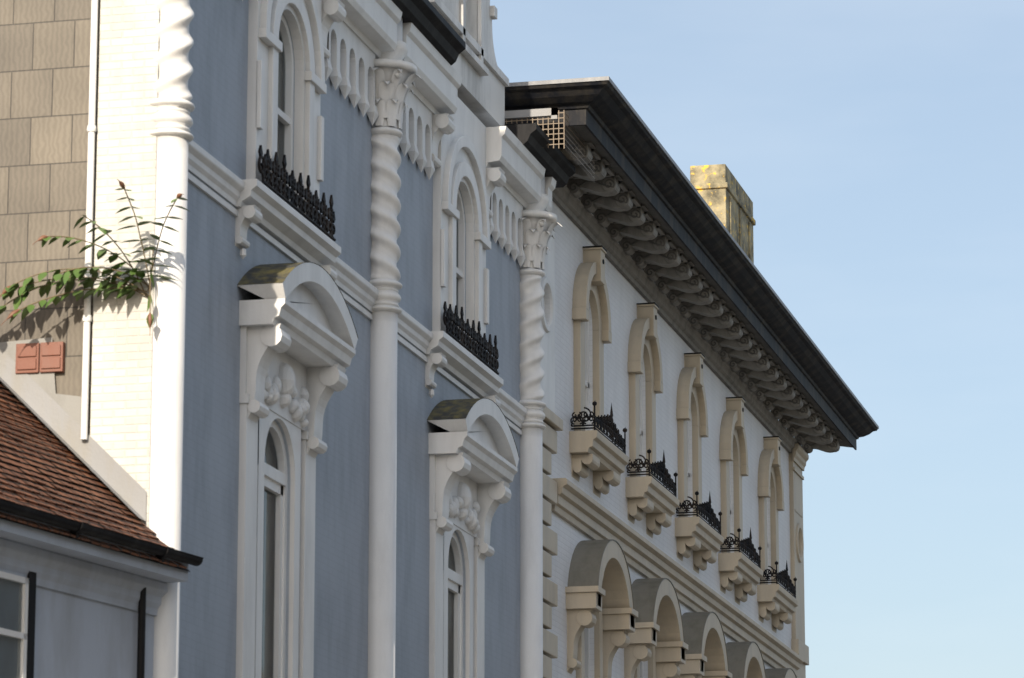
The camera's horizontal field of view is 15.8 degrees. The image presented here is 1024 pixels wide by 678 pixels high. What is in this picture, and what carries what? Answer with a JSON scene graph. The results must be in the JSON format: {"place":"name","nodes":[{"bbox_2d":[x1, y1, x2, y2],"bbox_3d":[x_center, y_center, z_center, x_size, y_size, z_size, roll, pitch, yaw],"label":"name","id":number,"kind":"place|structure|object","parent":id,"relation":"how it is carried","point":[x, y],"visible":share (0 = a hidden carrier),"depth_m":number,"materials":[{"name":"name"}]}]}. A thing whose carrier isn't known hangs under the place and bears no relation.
{"place":"outdoors","nodes":[
{"label":"outdoors","id":0,"kind":"place"},
{"bbox_2d":[89,0,158,526],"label":"brick wall","id":1,"kind":"structure","parent":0,"point":[120,415],"depth_m":33.96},
{"bbox_2d":[81,0,97,439],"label":"downpipe","id":2,"kind":"object","parent":1,"relation":"attached to","point":[87,316],"visible":1,"depth_m":34.01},
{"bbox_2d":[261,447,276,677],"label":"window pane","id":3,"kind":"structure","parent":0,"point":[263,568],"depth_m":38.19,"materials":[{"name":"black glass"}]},
{"bbox_2d":[277,37,282,177],"bbox_3d":[-2.534,-2.349,38.083,0.030,2.230,1.100,-3,-12,13],"label":"window pane","id":4,"kind":"structure","parent":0,"point":[280,81],"depth_m":38.55,"materials":[{"name":"black glass"}]},
{"bbox_2d":[448,544,454,677],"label":"window pane","id":5,"kind":"structure","parent":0,"point":[451,565],"depth_m":44.53,"materials":[{"name":"black glass"}]},
{"bbox_2d":[541,276,553,332],"bbox_3d":[0.470,-0.461,49.414,0.035,0.760,0.760,-3,-12,13],"label":"wall ornament","id":6,"kind":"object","parent":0,"point":[549,325],"depth_m":49.49,"materials":[{"name":"white paint"}]},
{"bbox_2d":[640,661,642,677],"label":"window frame","id":7,"kind":"object","parent":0,"point":[641,669],"depth_m":55.33,"materials":[{"name":"white paint"}]},
{"bbox_2d":[490,0,1023,677],"label":"sky","id":8,"kind":"structure","parent":0,"point":[876,147],"materials":[{"name":"blue"}]},
{"label":"ground","id":9,"kind":"structure","parent":0,"visible":0},
{"bbox_2d":[0,0,100,449],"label":"tiled wall","id":10,"kind":"structure","parent":9,"relation":"on","point":[44,75],"depth_m":34.31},
{"bbox_2d":[15,342,64,373],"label":"terracotta vents","id":11,"kind":"object","parent":10,"relation":"attached to","point":[47,357],"visible":1,"depth_m":33.84,"materials":[{"name":"orange ceramic"}]},
{"bbox_2d":[0,337,88,462],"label":"wall","id":12,"kind":"structure","parent":10,"relation":"attached to","point":[70,405],"depth_m":33.80,"materials":[{"name":"beige paint"}]},
{"bbox_2d":[0,188,188,328],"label":"buddleia","id":13,"kind":"object","parent":10,"relation":"attached to","point":[64,278],"depth_m":33.66,"materials":[{"name":"green plant"}]},
{"bbox_2d":[0,179,183,327],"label":"buddleia seedheads","id":14,"kind":"object","parent":13,"relation":"attached to","point":[122,185],"visible":1,"depth_m":33.49,"materials":[{"name":"plant"}]},
{"bbox_2d":[0,510,187,677],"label":"building wall","id":15,"kind":"structure","parent":9,"relation":"on","point":[86,614],"depth_m":31.79,"materials":[{"name":"white paint"}]},
{"bbox_2d":[0,571,28,677],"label":"window frame","id":16,"kind":"object","parent":15,"relation":"in","point":[20,635],"visible":1,"depth_m":30.90,"materials":[{"name":"white wood"}]},
{"bbox_2d":[26,571,145,677],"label":"black building trim","id":17,"kind":"structure","parent":15,"relation":"attached to","point":[31,576],"depth_m":31.13,"materials":[{"name":"black metal"}]},
{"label":"lower tiled roof","id":18,"kind":"object","parent":15,"relation":"on","visible":0},
{"bbox_2d":[0,347,146,523],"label":"lead flashing","id":19,"kind":"object","parent":18,"relation":"attached to","point":[90,453],"visible":1,"depth_m":33.63,"materials":[{"name":"white metal"}]},
{"bbox_2d":[0,388,189,571],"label":"roof underlay","id":20,"kind":"object","parent":18,"relation":"on","point":[66,499],"visible":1,"depth_m":32.30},
{"bbox_2d":[0,381,186,568],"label":"tiled roof","id":21,"kind":"structure","parent":20,"relation":"on","point":[34,446],"depth_m":32.54,"materials":[{"name":"tile"}]},
{"bbox_2d":[0,498,202,565],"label":"gutter","id":22,"kind":"object","parent":18,"relation":"on","point":[77,528],"visible":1,"depth_m":31.46,"materials":[{"name":"black metal"}]},
{"bbox_2d":[148,0,194,677],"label":"corner column","id":23,"kind":"structure","parent":9,"relation":"on","point":[171,117],"depth_m":33.74,"materials":[{"name":"white paint"}]},
{"bbox_2d":[178,0,519,677],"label":"building facade","id":24,"kind":"structure","parent":9,"relation":"on","point":[218,267],"depth_m":39.46,"materials":[{"name":"paint"}]},
{"bbox_2d":[264,421,287,677],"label":"window frame","id":25,"kind":"object","parent":24,"relation":"in","point":[275,482],"visible":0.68,"depth_m":37.45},
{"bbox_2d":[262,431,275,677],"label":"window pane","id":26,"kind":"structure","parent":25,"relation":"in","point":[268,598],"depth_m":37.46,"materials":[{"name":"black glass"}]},
{"bbox_2d":[246,0,326,221],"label":"window surround","id":27,"kind":"object","parent":24,"relation":"attached to","point":[265,43],"visible":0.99,"depth_m":38.38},
{"bbox_2d":[277,14,293,200],"bbox_3d":[-2.442,-2.329,38.056,0.080,2.180,1.000,-3,-12,13],"label":"window frame","id":28,"kind":"object","parent":27,"relation":"in","point":[285,118],"visible":0.38,"depth_m":38.50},
{"bbox_2d":[234,179,340,280],"bbox_3d":[-2.280,-0.895,37.711,0.237,0.770,3.000,-3,-12,13],"label":"window sill","id":29,"kind":"structure","parent":24,"relation":"attached to","point":[274,215],"depth_m":37.38,"materials":[{"name":"white paint"}]},
{"bbox_2d":[258,145,335,240],"bbox_3d":[-2.198,-1.519,37.873,0.032,0.521,2.707,-3,-12,13],"label":"window railing","id":30,"kind":"object","parent":29,"relation":"on","point":[263,168],"depth_m":37.80,"materials":[{"name":"black metal"}]},
{"bbox_2d":[236,262,357,677],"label":"window surround","id":31,"kind":"object","parent":24,"relation":"attached to","point":[298,338],"visible":1,"depth_m":37.33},
{"bbox_2d":[237,262,357,336],"bbox_3d":[-2.163,-0.493,37.597,0.477,0.461,2.712,-3,-12,13],"label":"arched pediment top","id":32,"kind":"object","parent":31,"relation":"on","point":[268,273],"visible":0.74,"depth_m":36.52,"materials":[{"name":"grey stone"}]},
{"bbox_2d":[188,0,556,434],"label":"cornice molding","id":33,"kind":"structure","parent":24,"relation":"attached to","point":[515,169],"depth_m":42.57,"materials":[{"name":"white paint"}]},
{"bbox_2d":[392,0,574,187],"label":"gutter","id":34,"kind":"object","parent":33,"relation":"on","point":[436,29],"visible":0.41,"depth_m":43.62,"materials":[{"name":"black metal"}]},
{"bbox_2d":[429,0,508,86],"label":"gable copings","id":35,"kind":"object","parent":34,"relation":"on","point":[472,50],"visible":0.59,"depth_m":45.89,"materials":[{"name":"white paint"}]},
{"bbox_2d":[432,0,504,125],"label":"shaped gable front","id":36,"kind":"structure","parent":35,"relation":"attached to","point":[487,93],"depth_m":46.33,"materials":[{"name":"white paint"}]},
{"bbox_2d":[431,3,499,126],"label":"gable sides","id":37,"kind":"object","parent":36,"relation":"attached to","point":[465,96],"visible":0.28,"depth_m":46.32,"materials":[{"name":"white paint"}]},
{"bbox_2d":[242,0,525,266],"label":"decorative frieze","id":38,"kind":"object","parent":24,"relation":"attached to","point":[349,67],"visible":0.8,"depth_m":42.74,"materials":[{"name":"white paint"}]},
{"bbox_2d":[448,532,462,677],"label":"window frame","id":39,"kind":"object","parent":24,"relation":"in","point":[455,582],"visible":0.59,"depth_m":44.49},
{"bbox_2d":[432,97,490,358],"bbox_3d":[-0.597,-1.342,45.090,0.181,3.180,2.240,-3,-12,13],"label":"window surround","id":40,"kind":"object","parent":24,"relation":"attached to","point":[462,154],"visible":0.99,"depth_m":45.23,"materials":[{"name":"white paint"}]},
{"bbox_2d":[456,188,464,332],"bbox_3d":[-0.733,-0.846,45.018,0.080,2.180,1.000,-3,-12,13],"label":"window frame","id":41,"kind":"object","parent":40,"relation":"in","point":[460,272],"visible":0.26,"depth_m":45.46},
{"bbox_2d":[424,331,503,406],"bbox_3d":[-0.571,0.589,44.672,0.237,0.770,3.000,-3,-12,13],"label":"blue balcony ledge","id":42,"kind":"object","parent":24,"relation":"attached to","point":[446,352],"visible":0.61,"depth_m":44.35,"materials":[{"name":"white paint"}]},
{"bbox_2d":[443,301,498,374],"bbox_3d":[-0.489,-0.036,44.834,0.032,0.521,2.707,-3,-12,13],"label":"window railing","id":43,"kind":"object","parent":42,"relation":"on","point":[446,319],"depth_m":44.76,"materials":[{"name":"black metal"}]},
{"bbox_2d":[427,398,518,677],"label":"window surround","id":44,"kind":"object","parent":24,"relation":"attached to","point":[473,462],"visible":1,"depth_m":44.30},
{"bbox_2d":[427,398,518,455],"bbox_3d":[-0.455,0.990,44.558,0.477,0.461,2.712,-3,-12,13],"label":"arched hood top","id":45,"kind":"object","parent":44,"relation":"on","point":[454,409],"visible":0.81,"depth_m":43.51,"materials":[{"name":"grey metal"}]},
{"bbox_2d":[368,17,421,677],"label":"column","id":46,"kind":"structure","parent":9,"relation":"on","point":[396,75],"depth_m":40.98,"materials":[{"name":"white paint"}]},
{"bbox_2d":[519,175,562,677],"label":"column","id":47,"kind":"structure","parent":9,"relation":"on","point":[540,224],"depth_m":47.90,"materials":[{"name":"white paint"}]},
{"bbox_2d":[543,201,791,677],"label":"wall","id":48,"kind":"structure","parent":9,"relation":"on","point":[572,240],"depth_m":55.00,"materials":[{"name":"white paint"}]},
{"bbox_2d":[541,228,554,412],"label":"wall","id":49,"kind":"structure","parent":48,"relation":"attached to","point":[548,363],"depth_m":49.61,"materials":[{"name":"white paint"}]},
{"bbox_2d":[542,407,562,677],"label":"quoins","id":50,"kind":"object","parent":48,"relation":"attached to","point":[553,422],"visible":0.48,"depth_m":48.84,"materials":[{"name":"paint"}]},
{"bbox_2d":[585,628,589,677],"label":"window frame","id":51,"kind":"object","parent":48,"relation":"in","point":[587,669],"depth_m":51.68,"materials":[{"name":"white paint"}]},
{"bbox_2d":[572,247,611,432],"bbox_3d":[1.174,0.108,52.107,0.282,2.810,1.730,-3,-12,13],"label":"window surround","id":52,"kind":"object","parent":48,"relation":"attached to","point":[590,285],"visible":0.94,"depth_m":52.22,"materials":[{"name":"paint"}]},
{"bbox_2d":[583,245,606,263],"bbox_3d":[1.177,-1.172,52.379,0.285,0.233,0.330,-3,-12,13],"label":"keystone cap","id":53,"kind":"object","parent":52,"relation":"on","point":[596,246],"visible":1,"depth_m":52.26,"materials":[{"name":"grey metal"}]},
{"bbox_2d":[569,430,628,497],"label":"balcony","id":54,"kind":"structure","parent":48,"relation":"attached to","point":[605,460],"depth_m":51.20,"materials":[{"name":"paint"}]},
{"bbox_2d":[570,406,625,453],"bbox_3d":[1.218,1.275,51.847,0.361,0.418,2.072,-3,-12,13],"label":"balcony railing","id":55,"kind":"object","parent":54,"relation":"on","point":[611,428],"visible":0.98,"depth_m":51.38,"materials":[{"name":"metal"}]},
{"bbox_2d":[576,401,626,444],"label":"railing finials","id":56,"kind":"object","parent":55,"relation":"on","point":[594,403],"visible":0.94,"depth_m":51.94,"materials":[{"name":"metal"}]},
{"bbox_2d":[565,541,637,677],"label":"cream window hood","id":57,"kind":"object","parent":48,"relation":"attached to","point":[609,617],"visible":0.91,"depth_m":51.76,"materials":[{"name":"beige stone"}]},
{"bbox_2d":[567,539,634,628],"bbox_3d":[1.246,3.349,51.398,0.432,1.075,2.510,-3,-12,13],"label":"hood lead","id":58,"kind":"object","parent":57,"relation":"on","point":[585,563],"visible":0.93,"depth_m":50.46,"materials":[{"name":"grey metal"}]},
{"bbox_2d":[639,374,642,476],"bbox_3d":[1.843,1.177,55.710,0.070,2.220,0.950,-3,-12,13],"label":"window","id":59,"kind":"structure","parent":48,"relation":"attached to","point":[641,423],"depth_m":56.10,"materials":[{"name":"grey glass"}]},
{"bbox_2d":[628,304,662,477],"bbox_3d":[2.061,0.878,55.721,0.282,2.810,1.730,-3,-12,13],"label":"window surround","id":60,"kind":"object","parent":48,"relation":"attached to","point":[644,344],"visible":0.95,"depth_m":55.81,"materials":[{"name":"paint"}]},
{"bbox_2d":[636,302,658,319],"bbox_3d":[2.064,-0.402,55.992,0.285,0.233,0.330,-3,-12,13],"label":"keystone cap","id":61,"kind":"object","parent":60,"relation":"on","point":[649,303],"visible":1,"depth_m":55.89,"materials":[{"name":"grey metal"}]},
{"bbox_2d":[625,476,679,538],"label":"balcony","id":62,"kind":"structure","parent":48,"relation":"attached to","point":[654,500],"depth_m":54.80,"materials":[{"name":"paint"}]},
{"bbox_2d":[626,453,676,497],"bbox_3d":[2.105,2.045,55.461,0.361,0.418,2.072,-3,-12,13],"label":"balcony railing","id":63,"kind":"object","parent":62,"relation":"on","point":[663,473],"visible":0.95,"depth_m":54.97,"materials":[{"name":"metal"}]},
{"bbox_2d":[632,448,677,488],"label":"railing finials","id":64,"kind":"object","parent":63,"relation":"on","point":[663,461],"visible":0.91,"depth_m":55.55,"materials":[{"name":"metal"}]},
{"bbox_2d":[624,579,687,677],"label":"cream window hood","id":65,"kind":"object","parent":48,"relation":"attached to","point":[662,652],"visible":0.77,"depth_m":55.49,"materials":[{"name":"beige stone"}]},
{"bbox_2d":[632,578,684,655],"bbox_3d":[2.134,4.119,55.012,0.432,1.075,2.510,-3,-12,13],"label":"hood lead","id":66,"kind":"object","parent":65,"relation":"on","point":[645,591],"visible":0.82,"depth_m":54.13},
{"bbox_2d":[551,478,803,676],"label":"string course","id":67,"kind":"object","parent":48,"relation":"attached to","point":[579,509],"visible":0.94,"depth_m":56.14,"materials":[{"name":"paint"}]},
{"bbox_2d":[552,185,807,453],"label":"frieze molding","id":68,"kind":"structure","parent":48,"relation":"on","point":[581,217],"depth_m":57.64,"materials":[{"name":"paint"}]},
{"bbox_2d":[554,141,841,452],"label":"eaves brackets","id":69,"kind":"object","parent":68,"relation":"on","point":[618,219],"visible":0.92,"depth_m":57.58,"materials":[{"name":"paint"}]},
{"bbox_2d":[505,110,594,179],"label":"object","id":70,"kind":"object","parent":69,"relation":"on","point":[558,133],"visible":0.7,"depth_m":48.08,"materials":[{"name":"white metal"}]},
{"bbox_2d":[541,125,852,447],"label":"eaves soffit","id":71,"kind":"structure","parent":69,"relation":"on","point":[583,132],"depth_m":54.91,"materials":[{"name":"black paint"}]},
{"bbox_2d":[505,80,877,449],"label":"eaves fascia","id":72,"kind":"structure","parent":71,"relation":"on","point":[602,112],"depth_m":54.63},
{"bbox_2d":[505,108,557,123],"bbox_3d":[-0.911,-2.635,48.450,3.160,0.550,0.320,-3,-12,13],"label":"board","id":73,"kind":"object","parent":72,"relation":"attached to","point":[552,113],"visible":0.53,"depth_m":48.06,"materials":[{"name":"white wood"}]},
{"bbox_2d":[509,76,878,428],"bbox_3d":[1.592,-0.774,60.446,5.370,0.210,25.240,-3,-12,13],"label":"cream cornice top","id":74,"kind":"object","parent":72,"relation":"on","point":[574,80],"visible":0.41,"depth_m":53.04,"materials":[{"name":"grey metal"}]},
{"bbox_2d":[559,147,836,448],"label":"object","id":75,"kind":"object","parent":69,"relation":"attached to","point":[678,269],"visible":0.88,"depth_m":57.70,"materials":[{"name":"beige stone"}]},
{"bbox_2d":[676,354,707,516],"bbox_3d":[2.948,1.648,59.334,0.282,2.810,1.730,-3,-12,13],"label":"window surround","id":76,"kind":"object","parent":48,"relation":"attached to","point":[691,398],"visible":0.95,"depth_m":59.43,"materials":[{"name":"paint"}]},
{"bbox_2d":[684,352,704,368],"bbox_3d":[2.951,0.368,59.606,0.285,0.233,0.330,-3,-12,13],"label":"keystone cap","id":77,"kind":"object","parent":76,"relation":"on","point":[697,353],"visible":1,"depth_m":59.48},
{"bbox_2d":[675,517,723,573],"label":"balcony","id":78,"kind":"structure","parent":48,"relation":"attached to","point":[703,540],"depth_m":58.40,"materials":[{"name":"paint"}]},
{"bbox_2d":[676,495,720,534],"bbox_3d":[2.993,2.815,59.075,0.361,0.418,2.072,-3,-12,13],"label":"balcony railing","id":79,"kind":"object","parent":78,"relation":"on","point":[709,514],"visible":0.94,"depth_m":58.55,"materials":[{"name":"metal"}]},
{"bbox_2d":[680,491,721,526],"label":"railing finials","id":80,"kind":"object","parent":79,"relation":"on","point":[697,493],"visible":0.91,"depth_m":59.16,"materials":[{"name":"metal"}]},
{"bbox_2d":[678,613,731,677],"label":"cream window hood","id":81,"kind":"object","parent":48,"relation":"attached to","point":[711,659],"visible":0.69,"depth_m":59.11,"materials":[{"name":"beige stone"}]},
{"bbox_2d":[682,612,728,670],"bbox_3d":[3.021,4.889,58.626,0.432,1.075,2.510,-3,-12,13],"label":"hood lead","id":82,"kind":"object","parent":81,"relation":"on","point":[694,623],"visible":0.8,"depth_m":57.75,"materials":[{"name":"grey metal"}]},
{"bbox_2d":[719,398,748,552],"bbox_3d":[3.835,2.418,62.948,0.282,2.810,1.730,-3,-12,13],"label":"window surround","id":83,"kind":"object","parent":48,"relation":"attached to","point":[733,444],"visible":0.96,"depth_m":63.03,"materials":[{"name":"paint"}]},
{"bbox_2d":[726,397,745,411],"bbox_3d":[3.838,1.138,63.220,0.285,0.233,0.330,-3,-12,13],"label":"keystone cap","id":84,"kind":"object","parent":83,"relation":"on","point":[737,397],"visible":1,"depth_m":63.11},
{"bbox_2d":[718,552,762,604],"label":"balcony","id":85,"kind":"structure","parent":48,"relation":"attached to","point":[742,572],"depth_m":61.96,"materials":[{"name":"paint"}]},
{"bbox_2d":[720,532,760,568],"bbox_3d":[3.880,3.586,62.688,0.361,0.418,2.072,-3,-12,13],"label":"balcony railing","id":86,"kind":"object","parent":85,"relation":"on","point":[746,549],"visible":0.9,"depth_m":62.21,"materials":[{"name":"metal"}]},
{"bbox_2d":[724,527,761,560],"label":"railing finials","id":87,"kind":"object","parent":86,"relation":"on","point":[750,536],"visible":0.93,"depth_m":62.78,"materials":[{"name":"metal"}]},
{"bbox_2d":[744,643,765,677],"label":"cream window hood","id":88,"kind":"object","parent":48,"relation":"attached to","point":[754,666],"visible":0.42,"depth_m":62.64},
{"bbox_2d":[726,641,765,677],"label":"hood lead","id":89,"kind":"object","parent":88,"relation":"on","point":[737,652],"visible":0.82,"depth_m":61.39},
{"bbox_2d":[767,515,768,583],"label":"window","id":90,"kind":"structure","parent":48,"relation":"attached to","point":[767,534],"depth_m":66.97,"materials":[{"name":"grey glass"}]},
{"bbox_2d":[757,437,783,584],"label":"window surround","id":91,"kind":"object","parent":48,"relation":"attached to","point":[770,481],"visible":0.97,"depth_m":66.66,"materials":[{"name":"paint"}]},
{"bbox_2d":[757,584,798,632],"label":"balcony","id":92,"kind":"structure","parent":48,"relation":"attached to","point":[779,602],"depth_m":65.56,"materials":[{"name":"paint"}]},
{"bbox_2d":[760,565,795,597],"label":"balcony railing","id":93,"kind":"object","parent":92,"relation":"on","point":[785,579],"visible":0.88,"depth_m":65.84,"materials":[{"name":"metal"}]},
{"bbox_2d":[763,561,796,590],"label":"railing finials","id":94,"kind":"object","parent":93,"relation":"on","point":[794,579],"visible":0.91,"depth_m":66.39,"materials":[{"name":"metal"}]},
{"bbox_2d":[785,669,795,677],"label":"cream window hood","id":95,"kind":"object","parent":48,"relation":"attached to","point":[790,673],"visible":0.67,"depth_m":65.78,"materials":[{"name":"beige stone"}]},
{"bbox_2d":[765,668,796,677],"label":"hood lead","id":96,"kind":"object","parent":95,"relation":"on","point":[776,673],"visible":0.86,"depth_m":65.35,"materials":[{"name":"grey metal"}]},
{"bbox_2d":[789,453,804,643],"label":"pilaster","id":97,"kind":"object","parent":48,"relation":"attached to","point":[797,567],"visible":0.82,"depth_m":69.40,"materials":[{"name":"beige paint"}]},
{"bbox_2d":[792,443,808,562],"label":"pilaster trim","id":98,"kind":"structure","parent":97,"relation":"attached to","point":[800,456],"depth_m":69.76,"materials":[{"name":"beige stone"}]},
{"bbox_2d":[791,639,808,677],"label":"pilaster base","id":99,"kind":"object","parent":9,"relation":"on","point":[799,647],"visible":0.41,"depth_m":69.09,"materials":[{"name":"beige stone"}]},
{"label":"cream window glass","id":100,"kind":"object","parent":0,"visible":0},
{"bbox_2d":[585,322,588,430],"bbox_3d":[0.956,0.407,52.096,0.070,2.220,0.950,-3,-12,13],"label":"window","id":101,"kind":"structure","parent":100,"relation":"attached to","point":[587,365],"depth_m":52.48,"materials":[{"name":"white paint"}]},
{"label":"cream window glass","id":102,"kind":"object","parent":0,"visible":0},
{"bbox_2d":[687,420,689,516],"bbox_3d":[2.730,1.947,59.324,0.070,2.220,0.950,-3,-12,13],"label":"window","id":103,"kind":"structure","parent":102,"relation":"attached to","point":[688,461],"depth_m":59.72,"materials":[{"name":"grey glass"}]},
{"label":"cream window glass","id":104,"kind":"object","parent":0,"visible":0},
{"bbox_2d":[729,461,730,552],"bbox_3d":[3.617,2.717,62.938,0.070,2.220,0.950,-3,-12,13],"label":"window","id":105,"kind":"structure","parent":104,"relation":"attached to","point":[730,499],"depth_m":63.37,"materials":[{"name":"grey glass"}]},
{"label":"front cream roof tiles","id":106,"kind":"object","parent":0,"visible":0},
{"bbox_2d":[690,164,755,392],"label":"chimney stack","id":107,"kind":"object","parent":106,"relation":"attached to","point":[723,194],"visible":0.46,"depth_m":66.40,"materials":[{"name":"stone"}]}
]}

